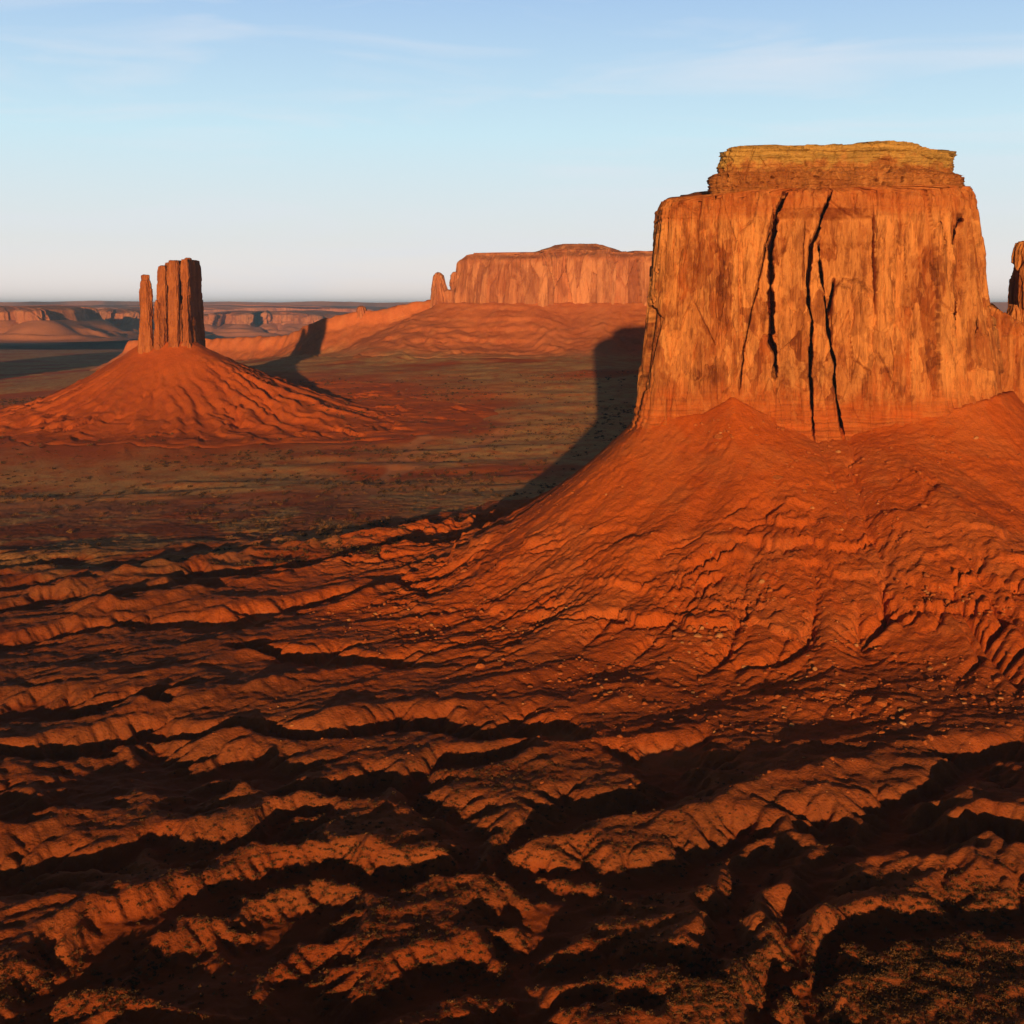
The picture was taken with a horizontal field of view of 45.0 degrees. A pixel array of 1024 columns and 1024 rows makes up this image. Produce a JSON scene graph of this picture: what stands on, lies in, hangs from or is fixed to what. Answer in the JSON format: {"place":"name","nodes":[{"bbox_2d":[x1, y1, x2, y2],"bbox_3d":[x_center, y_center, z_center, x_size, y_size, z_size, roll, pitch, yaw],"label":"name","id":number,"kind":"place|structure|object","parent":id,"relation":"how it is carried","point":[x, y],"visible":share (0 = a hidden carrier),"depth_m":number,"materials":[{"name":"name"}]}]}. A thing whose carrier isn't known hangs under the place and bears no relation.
{"place":"outdoors","nodes":[
{"label":"outdoors","id":0,"kind":"place"},
{"bbox_2d":[0,301,1007,311],"bbox_3d":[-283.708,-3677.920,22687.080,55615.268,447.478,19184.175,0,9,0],"label":"hills","id":1,"kind":"structure","parent":0,"point":[1002,306],"depth_m":27300.36,"materials":[{"name":"brown stone"}]},
{"bbox_2d":[0,338,1023,1023],"bbox_3d":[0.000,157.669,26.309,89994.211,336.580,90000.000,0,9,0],"label":"ground","id":2,"kind":"structure","parent":0,"point":[174,644],"depth_m":544.73,"materials":[{"name":"red soil"}]},
{"bbox_2d":[0,305,153,342],"bbox_3d":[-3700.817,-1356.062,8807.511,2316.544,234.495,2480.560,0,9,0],"label":"mesa","id":3,"kind":"structure","parent":2,"relation":"on","point":[38,324],"depth_m":8139.82,"materials":[{"name":"orange stone"}]},
{"bbox_2d":[97,308,212,338],"bbox_3d":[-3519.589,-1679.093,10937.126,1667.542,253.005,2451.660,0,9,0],"label":"mesa","id":4,"kind":"structure","parent":2,"relation":"on","point":[127,318],"depth_m":10180.42,"materials":[{"name":"brown stone"}]},
{"bbox_2d":[17,304,386,313],"bbox_3d":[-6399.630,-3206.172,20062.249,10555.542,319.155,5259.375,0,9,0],"label":"mesa","id":5,"kind":"structure","parent":2,"relation":"on","point":[208,309],"depth_m":18930.12,"materials":[{"name":"brown stone"}]},
{"bbox_2d":[0,258,497,448],"bbox_3d":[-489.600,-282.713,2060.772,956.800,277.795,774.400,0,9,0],"label":"butte","id":6,"kind":"object","parent":2,"relation":"on","point":[175,375],"visible":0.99,"depth_m":1952.42,"materials":[{"name":"orange stone"}]},
{"bbox_2d":[204,310,351,337],"bbox_3d":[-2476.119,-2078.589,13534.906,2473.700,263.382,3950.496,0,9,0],"label":"mesa","id":7,"kind":"structure","parent":2,"relation":"on","point":[235,324],"depth_m":12354.31,"materials":[{"name":"orange stone"}]},
{"bbox_2d":[90,244,652,370],"bbox_3d":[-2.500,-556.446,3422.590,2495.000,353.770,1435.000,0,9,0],"label":"mesa","id":8,"kind":"structure","parent":2,"relation":"on","point":[571,300],"depth_m":3073.14,"materials":[{"name":"orange stone"}]},
{"bbox_2d":[0,370,1023,1023],"bbox_3d":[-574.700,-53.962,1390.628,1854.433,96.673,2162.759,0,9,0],"label":"shrub cover","id":9,"kind":"object","parent":2,"relation":"on","point":[878,975],"visible":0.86,"depth_m":413.93,"materials":[{"name":"green plant"}]},
{"bbox_2d":[98,416,1022,802],"bbox_3d":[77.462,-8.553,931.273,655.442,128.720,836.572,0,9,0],"label":"boulder cover","id":10,"kind":"object","parent":2,"relation":"on","point":[709,633],"visible":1,"depth_m":716.62,"materials":[{"name":"stone"}]},
{"bbox_2d":[212,418,1023,798],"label":"boulder cover","id":11,"kind":"object","parent":2,"relation":"on","point":[704,674],"visible":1,"depth_m":705.46,"materials":[{"name":"stone"}]},
{"bbox_2d":[233,429,1023,757],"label":"boulder cover","id":12,"kind":"object","parent":2,"relation":"on","point":[745,631],"visible":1,"depth_m":715.08,"materials":[{"name":"stone"}]},
{"bbox_2d":[269,459,1019,784],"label":"boulder cover","id":13,"kind":"object","parent":2,"relation":"on","point":[655,644],"visible":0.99,"depth_m":693.57,"materials":[{"name":"stone"}]},
{"bbox_2d":[308,140,1023,675],"bbox_3d":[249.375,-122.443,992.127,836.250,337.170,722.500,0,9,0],"label":"butte","id":14,"kind":"object","parent":2,"relation":"on","point":[814,298],"visible":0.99,"depth_m":882.30,"materials":[{"name":"orange stone"}]},
{"bbox_2d":[475,664,484,668],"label":"boulder","id":15,"kind":"object","parent":14,"relation":"on","point":[479,666],"visible":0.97,"depth_m":690.27,"materials":[{"name":"stone"}]},
{"bbox_2d":[673,631,685,636],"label":"boulder","id":16,"kind":"object","parent":14,"relation":"on","point":[678,633],"visible":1,"depth_m":713.63,"materials":[{"name":"stone"}]},
{"bbox_2d":[714,434,722,439],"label":"boulder","id":17,"kind":"object","parent":14,"relation":"on","point":[718,436],"visible":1,"depth_m":881.85,"materials":[{"name":"stone"}]},
{"bbox_2d":[716,633,723,637],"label":"boulder","id":18,"kind":"object","parent":14,"relation":"on","point":[719,635],"visible":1,"depth_m":712.26,"materials":[{"name":"stone"}]},
{"bbox_2d":[772,475,782,480],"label":"boulder","id":19,"kind":"object","parent":14,"relation":"on","point":[777,477],"visible":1,"depth_m":848.02,"materials":[{"name":"stone"}]},
{"bbox_2d":[783,627,789,632],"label":"boulder","id":20,"kind":"object","parent":14,"relation":"on","point":[786,629],"visible":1,"depth_m":712.29,"materials":[{"name":"stone"}]},
{"bbox_2d":[312,412,1023,786],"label":"boulder cover","id":21,"kind":"object","parent":2,"relation":"on","point":[718,658],"visible":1,"depth_m":698.97,"materials":[{"name":"stone"}]},
{"bbox_2d":[874,698,886,705],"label":"boulder","id":22,"kind":"object","parent":2,"relation":"on","point":[881,701],"visible":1,"depth_m":613.70,"materials":[{"name":"stone"}]},
{"bbox_2d":[926,734,933,740],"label":"boulder","id":23,"kind":"object","parent":2,"relation":"on","point":[930,737],"visible":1,"depth_m":567.83,"materials":[{"name":"stone"}]},
{"bbox_2d":[989,241,1023,402],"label":"butte","id":24,"kind":"object","parent":2,"relation":"on","point":[1009,326],"visible":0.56,"depth_m":965.23,"materials":[{"name":"orange stone"}]},
{"bbox_2d":[0,0,1023,302],"label":"sky","id":25,"kind":"structure","parent":0,"point":[292,150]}
]}

